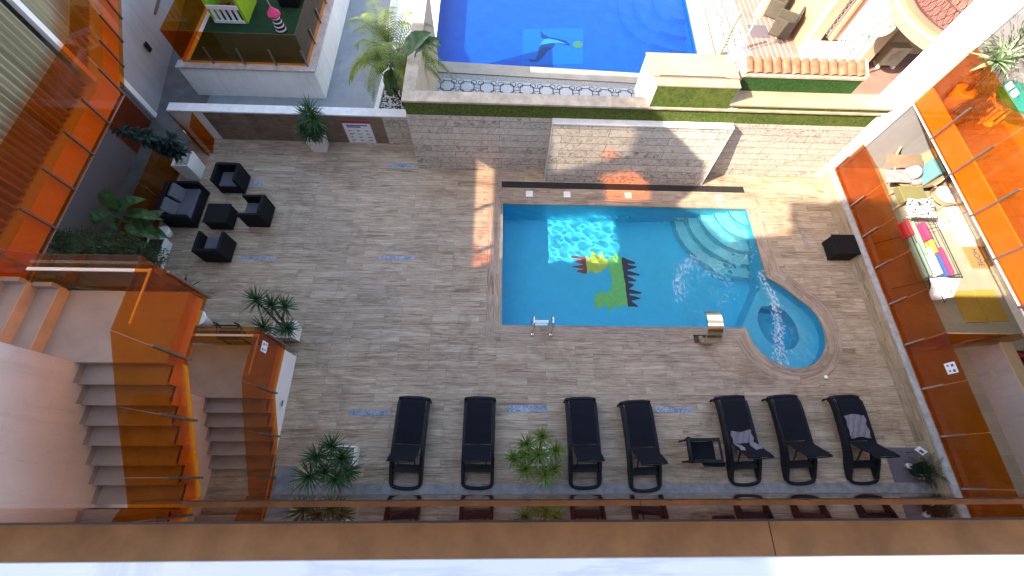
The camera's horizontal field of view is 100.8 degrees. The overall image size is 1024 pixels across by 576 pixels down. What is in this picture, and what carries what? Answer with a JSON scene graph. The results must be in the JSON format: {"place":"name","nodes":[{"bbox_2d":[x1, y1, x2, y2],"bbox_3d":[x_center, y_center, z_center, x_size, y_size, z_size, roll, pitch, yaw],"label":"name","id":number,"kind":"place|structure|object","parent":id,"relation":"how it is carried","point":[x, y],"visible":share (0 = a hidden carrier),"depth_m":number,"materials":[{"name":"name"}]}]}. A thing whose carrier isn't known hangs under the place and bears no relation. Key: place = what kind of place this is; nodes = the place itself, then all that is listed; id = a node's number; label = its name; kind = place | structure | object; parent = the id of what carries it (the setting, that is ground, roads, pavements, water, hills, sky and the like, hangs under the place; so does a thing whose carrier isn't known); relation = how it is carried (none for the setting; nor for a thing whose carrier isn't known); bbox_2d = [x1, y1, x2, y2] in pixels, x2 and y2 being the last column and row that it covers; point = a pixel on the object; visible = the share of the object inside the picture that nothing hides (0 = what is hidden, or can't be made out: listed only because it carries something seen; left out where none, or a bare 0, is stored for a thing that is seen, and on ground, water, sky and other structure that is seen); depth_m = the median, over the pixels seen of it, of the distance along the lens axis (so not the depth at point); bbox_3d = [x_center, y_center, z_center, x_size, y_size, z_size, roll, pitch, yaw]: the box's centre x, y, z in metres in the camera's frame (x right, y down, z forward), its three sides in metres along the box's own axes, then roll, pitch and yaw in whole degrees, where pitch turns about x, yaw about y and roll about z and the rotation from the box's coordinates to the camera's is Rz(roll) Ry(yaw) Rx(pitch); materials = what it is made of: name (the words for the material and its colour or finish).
{"place":"outdoors","nodes":[
{"label":"outdoors","id":0,"kind":"place"},
{"bbox_2d":[73,0,209,290],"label":"corridor floor","id":1,"kind":"structure","parent":0,"point":[152,171],"depth_m":12.28,"materials":[{"name":"tile"}]},
{"bbox_2d":[213,322,251,344],"bbox_3d":[-6.650,1.070,10.070,0.675,0.663,0.405,1,66,-2],"label":"folding chair","id":2,"kind":"object","parent":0,"point":[237,330],"visible":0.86,"depth_m":9.98,"materials":[{"name":"black plastic"}]},
{"bbox_2d":[207,0,390,107],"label":"side path","id":3,"kind":"structure","parent":0,"point":[341,92],"depth_m":14.00,"materials":[{"name":"concrete"}]},
{"bbox_2d":[175,0,349,98],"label":"play platform","id":4,"kind":"structure","parent":3,"relation":"on","point":[257,55],"depth_m":13.22,"materials":[{"name":"white paint"}]},
{"bbox_2d":[201,0,256,23],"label":"playhouse","id":5,"kind":"object","parent":4,"relation":"on","point":[217,8],"visible":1,"depth_m":13.29,"materials":[{"name":"white paint"}]},
{"bbox_2d":[267,0,286,33],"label":"toy windmill","id":6,"kind":"object","parent":4,"relation":"on","point":[274,14],"visible":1,"depth_m":13.04,"materials":[{"name":"white paint"}]},
{"bbox_2d":[166,102,412,143],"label":"panelled wall","id":7,"kind":"structure","parent":3,"relation":"on","point":[244,122],"depth_m":12.19,"materials":[{"name":"brown paint"}]},
{"bbox_2d":[340,120,376,142],"bbox_3d":[-4.525,-4.623,12.545,0.820,0.895,0.022,1,66,-2],"label":"notice board","id":8,"kind":"object","parent":7,"relation":"attached to","point":[358,131],"visible":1,"depth_m":12.52,"materials":[{"name":"paper"}]},
{"bbox_2d":[374,0,396,107],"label":"bed kerb","id":9,"kind":"structure","parent":3,"relation":"on","point":[381,88],"depth_m":13.80,"materials":[{"name":"concrete"}]},
{"bbox_2d":[380,62,404,108],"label":"bed soil","id":10,"kind":"structure","parent":0,"point":[391,94],"depth_m":13.68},
{"bbox_2d":[345,0,452,101],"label":"garden palm","id":11,"kind":"object","parent":10,"relation":"on","point":[385,39],"visible":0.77,"depth_m":11.72,"materials":[{"name":"green plant"}]},
{"bbox_2d":[363,30,442,107],"bbox_3d":[-3.114,-6.069,12.081,2.499,3.087,0.927,31,68,11],"label":"bird of paradise","id":12,"kind":"object","parent":10,"relation":"on","point":[416,41],"visible":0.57,"depth_m":11.20,"materials":[{"name":"green plant"}]},
{"bbox_2d":[136,138,933,495],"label":"pool deck","id":13,"kind":"structure","parent":0,"point":[380,334],"depth_m":10.61,"materials":[{"name":"brown wood"}]},
{"bbox_2d":[34,224,172,275],"bbox_3d":[-9.099,-0.907,9.668,1.101,2.814,1.877,13,66,3],"label":"potted shrub","id":14,"kind":"object","parent":13,"relation":"on","point":[155,254],"visible":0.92,"depth_m":9.54,"materials":[{"name":"green plant"}]},
{"bbox_2d":[89,187,173,239],"bbox_3d":[-9.062,-1.549,10.451,1.270,1.911,0.872,1,66,-2],"label":"banana plant","id":15,"kind":"object","parent":13,"relation":"on","point":[107,199],"visible":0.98,"depth_m":10.08,"materials":[{"name":"green plant"}]},
{"bbox_2d":[111,123,204,179],"bbox_3d":[-8.829,-3.558,11.101,1.067,2.379,1.085,1,66,-2],"label":"potted fig","id":16,"kind":"object","parent":13,"relation":"on","point":[187,164],"visible":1,"depth_m":10.70,"materials":[{"name":"green plant"}]},
{"bbox_2d":[154,181,209,227],"bbox_3d":[-8.907,-2.302,11.444,0.770,0.664,1.160,1,66,-2],"label":"rattan sofa","id":17,"kind":"object","parent":13,"relation":"on","point":[181,204],"visible":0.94,"depth_m":11.37,"materials":[{"name":"black wicker"}]},
{"bbox_2d":[191,231,236,261],"bbox_3d":[-7.703,-1.063,10.986,0.660,0.640,0.600,1,66,-2],"label":"rattan armchair","id":18,"kind":"object","parent":13,"relation":"on","point":[205,248],"visible":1,"depth_m":10.88,"materials":[{"name":"black wicker"}]},
{"bbox_2d":[202,203,237,229],"bbox_3d":[-7.868,-1.915,11.480,0.620,0.420,0.600,1,66,-2],"label":"rattan table","id":19,"kind":"object","parent":13,"relation":"on","point":[221,216],"visible":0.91,"depth_m":11.33,"materials":[{"name":"black wicker"}]},
{"bbox_2d":[210,162,250,193],"bbox_3d":[-7.876,-3.074,11.877,0.660,0.640,0.600,1,66,-2],"label":"rattan armchair","id":20,"kind":"object","parent":13,"relation":"on","point":[230,177],"visible":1,"depth_m":11.78,"materials":[{"name":"black wicker"}]},
{"bbox_2d":[183,332,295,495],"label":"staircase","id":21,"kind":"structure","parent":13,"relation":"on","point":[243,390],"depth_m":9.10,"materials":[{"name":"tile"}]},
{"bbox_2d":[236,194,274,226],"bbox_3d":[-6.915,-2.084,11.474,0.600,0.640,0.660,1,66,-2],"label":"rattan armchair","id":22,"kind":"object","parent":13,"relation":"on","point":[259,210],"visible":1,"depth_m":11.39,"materials":[{"name":"black wicker"}]},
{"bbox_2d":[238,285,301,341],"bbox_3d":[-5.434,0.659,9.765,1.289,1.635,1.284,1,66,-2],"label":"potted yucca","id":23,"kind":"object","parent":13,"relation":"on","point":[284,330],"visible":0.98,"depth_m":9.56,"materials":[{"name":"green plant"}]},
{"bbox_2d":[272,466,296,494],"bbox_3d":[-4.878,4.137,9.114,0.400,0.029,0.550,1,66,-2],"label":"planter","id":24,"kind":"object","parent":13,"relation":"on","point":[284,478],"visible":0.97,"depth_m":9.10,"materials":[{"name":"concrete"}]},
{"bbox_2d":[289,94,330,152],"bbox_3d":[-5.503,-4.420,11.842,1.243,1.978,1.134,1,66,-2],"label":"potted yucca","id":25,"kind":"object","parent":13,"relation":"on","point":[317,140],"visible":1,"depth_m":11.64,"materials":[{"name":"green plant"}]},
{"bbox_2d":[289,430,364,495],"bbox_3d":[-3.600,3.531,8.490,1.342,1.758,1.309,1,66,-2],"label":"potted yucca","id":26,"kind":"object","parent":13,"relation":"on","point":[345,458],"visible":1,"depth_m":8.20,"materials":[{"name":"green plant"}]},
{"bbox_2d":[387,396,431,490],"bbox_3d":[-2.242,3.283,9.103,0.742,0.934,1.946,3,66,-1],"label":"sun lounger","id":27,"kind":"object","parent":13,"relation":"on","point":[410,420],"visible":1,"depth_m":9.22,"materials":[{"name":"black plastic"}]},
{"bbox_2d":[461,396,495,489],"bbox_3d":[-0.728,3.304,9.156,0.742,0.934,1.946,1,66,-2],"label":"sun lounger","id":28,"kind":"object","parent":13,"relation":"on","point":[479,419],"visible":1,"depth_m":9.27,"materials":[{"name":"plastic"}]},
{"bbox_2d":[508,405,546,411],"bbox_3d":[0.359,2.830,9.938,0.929,0.025,0.157,1,66,-2],"label":"mosaic strip","id":29,"kind":"object","parent":13,"relation":"on","point":[527,408],"visible":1,"depth_m":9.93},
{"bbox_2d":[502,426,566,491],"bbox_3d":[0.511,3.521,8.705,1.226,1.683,1.270,43,71,15],"label":"potted yucca","id":30,"kind":"object","parent":13,"relation":"on","point":[536,456],"visible":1,"depth_m":8.42,"materials":[{"name":"green plant"}]},
{"bbox_2d":[563,397,604,489],"bbox_3d":[1.599,3.336,9.237,0.742,0.934,1.946,0,66,-2],"label":"sun lounger","id":31,"kind":"object","parent":13,"relation":"on","point":[582,416],"visible":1,"depth_m":9.35,"materials":[{"name":"fabric"}]},
{"bbox_2d":[294,483,933,494],"bbox_3d":[2.412,4.397,9.294,14.090,0.034,0.200,1,66,-2],"label":"deck edge","id":32,"kind":"object","parent":13,"relation":"on","point":[623,488],"visible":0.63,"depth_m":9.28,"materials":[{"name":"stone"}]},
{"bbox_2d":[502,181,744,192],"bbox_3d":[3.344,-3.012,12.668,7.300,0.027,0.220,1,66,-2],"label":"drain grate","id":33,"kind":"object","parent":13,"relation":"on","point":[602,186],"visible":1,"depth_m":12.65,"materials":[{"name":"metal"}]},
{"bbox_2d":[544,118,734,184],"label":"cascade wall","id":34,"kind":"structure","parent":13,"relation":"on","point":[626,151],"depth_m":11.67,"materials":[{"name":"stone"}]},
{"bbox_2d":[617,399,667,492],"bbox_3d":[2.893,3.410,9.258,0.742,0.934,1.946,-2,66,-3],"label":"sun lounger","id":35,"kind":"object","parent":13,"relation":"on","point":[640,422],"visible":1,"depth_m":9.37,"materials":[{"name":"fabric"}]},
{"bbox_2d":[485,192,841,383],"bbox_3d":[3.932,-0.204,11.453,9.211,0.049,5.561,1,66,-2],"label":"pool coping","id":36,"kind":"object","parent":13,"relation":"on","point":[824,364],"visible":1,"depth_m":11.13,"materials":[{"name":"beige tile"}]},
{"bbox_2d":[693,312,723,343],"bbox_3d":[4.875,1.006,10.538,0.464,0.711,0.700,1,66,-2],"label":"waterfall spout","id":37,"kind":"object","parent":36,"relation":"on","point":[714,335],"visible":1,"depth_m":10.28,"materials":[{"name":"silver metal"}]},
{"bbox_2d":[679,436,725,466],"bbox_3d":[4.178,3.613,9.332,0.900,0.738,0.599,1,66,-2],"label":"armchair","id":38,"kind":"object","parent":13,"relation":"on","point":[700,450],"visible":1,"depth_m":9.31,"materials":[{"name":"plastic"}]},
{"bbox_2d":[710,395,774,486],"bbox_3d":[5.148,3.332,9.385,0.742,0.934,1.946,-2,66,-3],"label":"sun lounger","id":39,"kind":"object","parent":13,"relation":"on","point":[737,413],"visible":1,"depth_m":9.53,"materials":[{"name":"fabric"}]},
{"bbox_2d":[731,429,762,449],"bbox_3d":[5.151,3.352,9.316,0.499,0.285,0.462,-2,66,-3],"label":"towel","id":40,"kind":"object","parent":39,"relation":"on","point":[746,436],"visible":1,"depth_m":9.44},
{"bbox_2d":[761,394,832,485],"bbox_3d":[6.410,3.332,9.437,0.742,0.934,1.946,-2,66,-3],"label":"sun lounger","id":41,"kind":"object","parent":13,"relation":"on","point":[793,420],"visible":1,"depth_m":9.55,"materials":[{"name":"fabric"}]},
{"bbox_2d":[738,55,868,93],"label":"tile topped wall","id":42,"kind":"structure","parent":13,"relation":"on","point":[797,74],"depth_m":10.41,"materials":[{"name":"tile"}]},
{"bbox_2d":[822,234,860,260],"bbox_3d":[9.141,-1.109,11.800,0.660,0.455,0.620,1,66,-2],"label":"cube pouf","id":43,"kind":"object","parent":13,"relation":"on","point":[840,247],"visible":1,"depth_m":11.64,"materials":[{"name":"black wicker"}]},
{"bbox_2d":[822,395,900,484],"bbox_3d":[7.877,3.351,9.489,0.742,0.934,1.946,-1,66,-3],"label":"sun lounger","id":44,"kind":"object","parent":13,"relation":"on","point":[854,404],"visible":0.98,"depth_m":9.56,"materials":[{"name":"fabric"}]},
{"bbox_2d":[844,414,870,438],"bbox_3d":[7.867,3.144,9.650,0.490,0.050,0.535,-1,66,-3],"label":"towel","id":45,"kind":"object","parent":44,"relation":"on","point":[857,425],"visible":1,"depth_m":9.64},
{"bbox_2d":[818,166,964,493],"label":"terrace wall","id":46,"kind":"structure","parent":13,"relation":"on","point":[921,420],"depth_m":10.59,"materials":[{"name":"white paint"}]},
{"bbox_2d":[835,145,1014,490],"bbox_3d":[9.702,0.604,10.250,0.110,1.070,9.610,1,66,-2],"label":"terrace railing","id":47,"kind":"object","parent":46,"relation":"on","point":[839,165],"visible":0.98,"depth_m":10.49,"materials":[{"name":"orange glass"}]},
{"bbox_2d":[885,447,925,481],"bbox_3d":[9.026,4.057,9.732,0.770,0.009,0.740,1,66,-2],"label":"corner rug","id":48,"kind":"object","parent":13,"relation":"on","point":[897,467],"visible":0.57,"depth_m":9.74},
{"bbox_2d":[903,452,949,490],"bbox_3d":[9.177,4.048,9.437,0.821,0.544,0.863,1,66,-2],"label":"sago palm","id":49,"kind":"object","parent":48,"relation":"on","point":[923,470],"visible":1,"depth_m":9.40,"materials":[{"name":"green plant"}]},
{"bbox_2d":[436,0,696,72],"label":"neighbour pool basin","id":50,"kind":"object","parent":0,"point":[481,31],"visible":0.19,"depth_m":16.39,"materials":[{"name":"tile"}]},
{"bbox_2d":[522,28,583,65],"bbox_3d":[1.593,-9.187,16.098,2.436,0.013,2.227,1,66,-2],"label":"dolphin mosaic","id":51,"kind":"object","parent":50,"relation":"on","point":[560,46],"visible":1,"depth_m":16.09},
{"bbox_2d":[618,0,686,53],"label":"neighbour pool step","id":52,"kind":"object","parent":50,"relation":"on","point":[635,25],"visible":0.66,"depth_m":16.41,"materials":[{"name":"tile"}]},
{"bbox_2d":[634,0,686,40],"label":"neighbour pool step","id":53,"kind":"object","parent":52,"relation":"on","point":[649,17],"visible":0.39,"depth_m":16.44,"materials":[{"name":"tile"}]},
{"bbox_2d":[652,0,685,24],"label":"neighbour pool step","id":54,"kind":"object","parent":53,"relation":"on","point":[672,11],"visible":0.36,"depth_m":16.51,"materials":[{"name":"tile"}]},
{"bbox_2d":[502,205,824,367],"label":"pool water","id":55,"kind":"structure","parent":0,"point":[617,266],"depth_m":11.55,"materials":[{"name":"liquid"}]},
{"bbox_2d":[438,0,919,94],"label":"neighbour terrace","id":56,"kind":"structure","parent":0,"point":[881,79],"depth_m":15.43,"materials":[{"name":"beige tile"}]},
{"bbox_2d":[386,0,440,56],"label":"neighbour pool coping","id":57,"kind":"object","parent":56,"relation":"on","point":[403,6],"depth_m":15.51,"materials":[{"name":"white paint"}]},
{"bbox_2d":[435,78,634,96],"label":"neighbour mosaic paving","id":58,"kind":"structure","parent":56,"relation":"on","point":[487,86],"depth_m":14.19,"materials":[{"name":"tile"}]},
{"bbox_2d":[437,72,635,88],"bbox_3d":[2.334,-6.946,14.371,9.745,0.001,0.230,3,66,-1],"label":"neighbour pebble border","id":59,"kind":"object","parent":56,"relation":"on","point":[537,80],"visible":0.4,"depth_m":14.34,"materials":[{"name":"stone"}]},
{"bbox_2d":[437,61,639,82],"bbox_3d":[2.034,-7.304,14.490,9.158,0.001,0.520,3,66,-1],"label":"neighbour pool coping","id":60,"kind":"object","parent":56,"relation":"on","point":[527,71],"visible":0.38,"depth_m":14.47,"materials":[{"name":"stone"}]},
{"bbox_2d":[438,0,748,96],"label":"mosaic paving pattern","id":61,"kind":"object","parent":56,"relation":"on","point":[553,89],"visible":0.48,"depth_m":14.23},
{"bbox_2d":[401,0,892,176],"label":"retaining wall","id":62,"kind":"structure","parent":56,"relation":"on","point":[799,134],"depth_m":11.14,"materials":[{"name":"stone"}]},
{"bbox_2d":[634,52,741,108],"bbox_3d":[4.371,-5.081,10.723,2.180,1.100,1.090,1,66,-2],"label":"equipment box","id":63,"kind":"object","parent":62,"relation":"on","point":[688,80],"visible":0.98,"depth_m":10.29,"materials":[{"name":"white paint"}]},
{"bbox_2d":[686,0,714,54],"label":"pool edge","id":64,"kind":"object","parent":56,"relation":"on","point":[700,29],"visible":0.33,"depth_m":15.76,"materials":[{"name":"stone"}]},
{"bbox_2d":[703,0,726,54],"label":"neighbour pebble border side","id":65,"kind":"object","parent":56,"relation":"on","point":[716,34],"visible":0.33,"depth_m":15.87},
{"bbox_2d":[716,11,742,54],"bbox_3d":[7.404,-8.650,14.479,0.211,1.531,0.212,1,66,-2],"label":"rope post","id":66,"kind":"object","parent":65,"relation":"on","point":[728,35],"visible":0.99,"depth_m":14.43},
{"bbox_2d":[712,0,749,71],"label":"floor","id":67,"kind":"structure","parent":56,"relation":"on","point":[736,34],"depth_m":15.93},
{"bbox_2d":[729,0,771,58],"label":"parasol","id":68,"kind":"object","parent":67,"relation":"on","point":[759,12],"visible":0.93,"depth_m":14.11,"materials":[{"name":"fabric"}]},
{"bbox_2d":[747,25,770,37],"bbox_3d":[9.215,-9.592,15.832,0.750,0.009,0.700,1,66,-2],"label":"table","id":69,"kind":"object","parent":56,"relation":"on","point":[759,31],"visible":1,"depth_m":15.82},
{"bbox_2d":[765,0,788,20],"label":"wicker chair","id":70,"kind":"object","parent":56,"relation":"on","point":[774,9],"visible":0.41,"depth_m":15.83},
{"bbox_2d":[768,6,805,40],"bbox_3d":[9.978,-9.709,15.419,0.690,0.920,0.680,29,68,10],"label":"wicker chair","id":71,"kind":"object","parent":56,"relation":"on","point":[786,21],"visible":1,"depth_m":15.41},
{"bbox_2d":[847,5,896,60],"bbox_3d":[11.028,-7.571,13.545,0.822,2.677,0.774,1,66,-2],"label":"parasol","id":72,"kind":"object","parent":56,"relation":"on","point":[878,21],"visible":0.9,"depth_m":12.74,"materials":[{"name":"fabric"}]},
{"bbox_2d":[784,0,973,62],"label":"neighbour house","id":73,"kind":"structure","parent":56,"relation":"on","point":[829,29],"depth_m":14.28,"materials":[{"name":"beige paint"}]},
{"bbox_2d":[845,0,888,61],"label":"window","id":74,"kind":"structure","parent":73,"relation":"in","point":[862,35],"depth_m":14.57,"materials":[{"name":"white paint"}]},
{"bbox_2d":[873,42,912,68],"bbox_3d":[13.424,-8.211,14.969,0.720,0.780,0.380,1,66,-2],"label":"air conditioner","id":75,"kind":"object","parent":56,"relation":"on","point":[892,55],"visible":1,"depth_m":14.81,"materials":[{"name":"beige paint"}]},
{"bbox_2d":[814,0,1023,176],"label":"pilaster","id":76,"kind":"object","parent":56,"relation":"on","point":[972,25],"visible":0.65,"depth_m":9.60,"materials":[{"name":"white paint"}]},
{"bbox_2d":[843,6,1023,333],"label":"terrace building","id":77,"kind":"structure","parent":56,"relation":"on","point":[994,174],"depth_m":9.70,"materials":[{"name":"glass"}]},
{"bbox_2d":[912,103,1023,315],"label":"balcony railing","id":78,"kind":"object","parent":77,"relation":"attached to","point":[995,258],"visible":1,"depth_m":9.05,"materials":[{"name":"silver metal"}]},
{"bbox_2d":[940,62,1021,130],"bbox_3d":[10.614,-4.391,9.633,1.462,1.600,1.597,-29,70,-14],"label":"dry plant","id":79,"kind":"object","parent":77,"relation":"on","point":[977,101],"visible":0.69,"depth_m":9.56,"materials":[{"name":"orange plant"}]},
{"bbox_2d":[942,34,1023,111],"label":"agave","id":80,"kind":"object","parent":77,"relation":"on","point":[1000,58],"visible":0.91,"depth_m":9.01,"materials":[{"name":"green plant"}]},
{"bbox_2d":[943,21,1023,99],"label":"feathery plant","id":81,"kind":"object","parent":77,"relation":"on","point":[1014,47],"visible":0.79,"depth_m":8.89,"materials":[{"name":"green plant"}]},
{"bbox_2d":[970,81,1019,123],"bbox_3d":[11.116,-4.189,9.616,0.435,0.862,0.435,1,66,-2],"label":"plastic chair","id":82,"kind":"object","parent":77,"relation":"on","point":[1014,93],"visible":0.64,"depth_m":9.56,"materials":[{"name":"white paint"}]},
{"bbox_2d":[980,80,1023,126],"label":"octagonal table","id":83,"kind":"object","parent":77,"relation":"on","point":[1016,104],"visible":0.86,"depth_m":9.29,"materials":[{"name":"green paint"}]},
{"bbox_2d":[837,167,1023,493],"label":"terrace floor","id":84,"kind":"structure","parent":0,"point":[987,460],"depth_m":10.71,"materials":[{"name":"tile"}]},
{"bbox_2d":[886,186,927,210],"bbox_3d":[11.241,-2.553,12.081,0.750,0.444,0.540,1,66,-2],"label":"side table","id":85,"kind":"object","parent":84,"relation":"on","point":[903,194],"visible":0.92,"depth_m":11.91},
{"bbox_2d":[883,145,950,187],"bbox_3d":[11.537,-3.469,12.159,1.427,1.072,1.228,35,69,13],"label":"wicker lounge","id":86,"kind":"object","parent":84,"relation":"on","point":[928,155],"visible":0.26,"depth_m":12.04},
{"bbox_2d":[885,169,910,182],"bbox_3d":[10.861,-3.153,11.930,0.742,0.094,0.426,1,66,-2],"label":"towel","id":87,"kind":"object","parent":86,"relation":"on","point":[902,176],"visible":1,"depth_m":11.92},
{"bbox_2d":[884,153,922,168],"bbox_3d":[11.021,-3.541,11.839,1.340,0.447,0.232,1,66,-2],"label":"brown throw","id":88,"kind":"object","parent":86,"relation":"on","point":[901,161],"visible":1,"depth_m":11.82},
{"bbox_2d":[874,201,962,302],"bbox_3d":[10.512,-0.814,10.919,1.053,1.095,2.667,1,66,-2],"label":"drying rack","id":89,"kind":"object","parent":84,"relation":"on","point":[928,256],"visible":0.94,"depth_m":10.66,"materials":[{"name":"metal"}]},
{"bbox_2d":[896,219,913,239],"bbox_3d":[10.174,-1.503,10.972,0.060,0.325,0.450,1,66,-2],"label":"garment","id":90,"kind":"object","parent":89,"relation":"attached to","point":[904,234],"visible":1,"depth_m":10.95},
{"bbox_2d":[907,221,927,254],"bbox_3d":[10.315,-1.227,10.854,0.060,0.325,0.950,1,66,-2],"label":"garment","id":91,"kind":"object","parent":89,"relation":"attached to","point":[918,237],"visible":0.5,"depth_m":10.78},
{"bbox_2d":[905,243,932,280],"bbox_3d":[10.175,-0.651,10.611,0.060,0.360,0.900,1,66,-2],"label":"garment","id":92,"kind":"object","parent":89,"relation":"attached to","point":[920,272],"visible":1,"depth_m":10.58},
{"bbox_2d":[906,198,936,217],"bbox_3d":[10.505,-2.056,10.889,0.791,0.197,0.469,1,66,-2],"label":"black and white cloth","id":93,"kind":"object","parent":89,"relation":"on","point":[925,208],"visible":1,"depth_m":10.89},
{"bbox_2d":[924,247,942,278],"bbox_3d":[10.456,-0.632,10.594,0.060,0.325,0.750,1,66,-2],"label":"garment","id":94,"kind":"object","parent":89,"relation":"attached to","point":[935,263],"visible":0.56,"depth_m":10.49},
{"bbox_2d":[929,277,959,299],"bbox_3d":[10.472,0.028,10.263,0.742,0.349,0.484,1,66,-2],"label":"white shirt","id":95,"kind":"object","parent":89,"relation":"on","point":[943,286],"visible":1,"depth_m":10.26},
{"bbox_2d":[928,177,967,210],"bbox_3d":[12.360,-2.693,12.010,0.796,0.770,0.924,-35,72,-16],"label":"chair","id":96,"kind":"object","parent":84,"relation":"on","point":[943,194],"visible":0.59,"depth_m":11.95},
{"bbox_2d":[954,291,987,322],"bbox_3d":[11.845,0.480,10.977,0.590,0.021,0.880,1,66,-2],"label":"mustard mat","id":97,"kind":"object","parent":84,"relation":"on","point":[969,306],"visible":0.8,"depth_m":10.96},
{"bbox_2d":[961,247,991,268],"bbox_3d":[12.727,-0.833,11.597,0.580,0.023,0.660,1,66,-2],"label":"door mat","id":98,"kind":"object","parent":84,"relation":"on","point":[976,257],"depth_m":11.59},
{"bbox_2d":[930,332,1023,350],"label":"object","id":99,"kind":"structure","parent":84,"relation":"on","point":[983,341],"depth_m":9.90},
{"bbox_2d":[973,290,1009,321],"bbox_3d":[12.449,0.452,11.014,0.580,0.021,0.880,1,66,-2],"label":"mustard mat","id":100,"kind":"object","parent":84,"relation":"on","point":[991,305],"visible":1,"depth_m":11.00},
{"bbox_2d":[967,342,1023,477],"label":"corridor wall","id":101,"kind":"structure","parent":84,"relation":"on","point":[999,368],"depth_m":9.66,"materials":[{"name":"grey paint"}]},
{"label":"ground","id":102,"kind":"structure","parent":0,"visible":0},
{"bbox_2d":[0,0,151,290],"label":"curtained building","id":103,"kind":"structure","parent":102,"relation":"on","point":[66,156],"depth_m":8.77,"materials":[{"name":"glass"}]},
{"bbox_2d":[0,342,211,507],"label":"stair wall","id":104,"kind":"structure","parent":102,"relation":"on","point":[44,452],"depth_m":5.76,"materials":[{"name":"white paint"}]},
{"bbox_2d":[0,267,210,503],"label":"staircase","id":105,"kind":"structure","parent":104,"relation":"attached to","point":[126,350],"depth_m":6.38,"materials":[{"name":"tile"}]},
{"bbox_2d":[118,0,184,117],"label":"gable building","id":106,"kind":"structure","parent":102,"relation":"on","point":[147,30],"depth_m":13.01,"materials":[{"name":"grey paint"}]},
{"bbox_2d":[0,493,1023,575],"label":"balcony facade","id":107,"kind":"structure","parent":102,"relation":"on","point":[707,535],"depth_m":3.62,"materials":[{"name":"brown paint"}]},
{"bbox_3d":[12.008,-3.192,12.126,0.718,0.939,0.624,1,66,-2],"label":"clothes rack","id":108,"kind":"object","parent":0,"visible":0},
{"bbox_2d":[921,159,941,184],"bbox_3d":[11.726,-3.264,11.939,0.080,0.510,0.540,1,66,-2],"label":"garment","id":109,"kind":"object","parent":108,"relation":"hanging from","point":[931,170],"visible":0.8,"depth_m":11.84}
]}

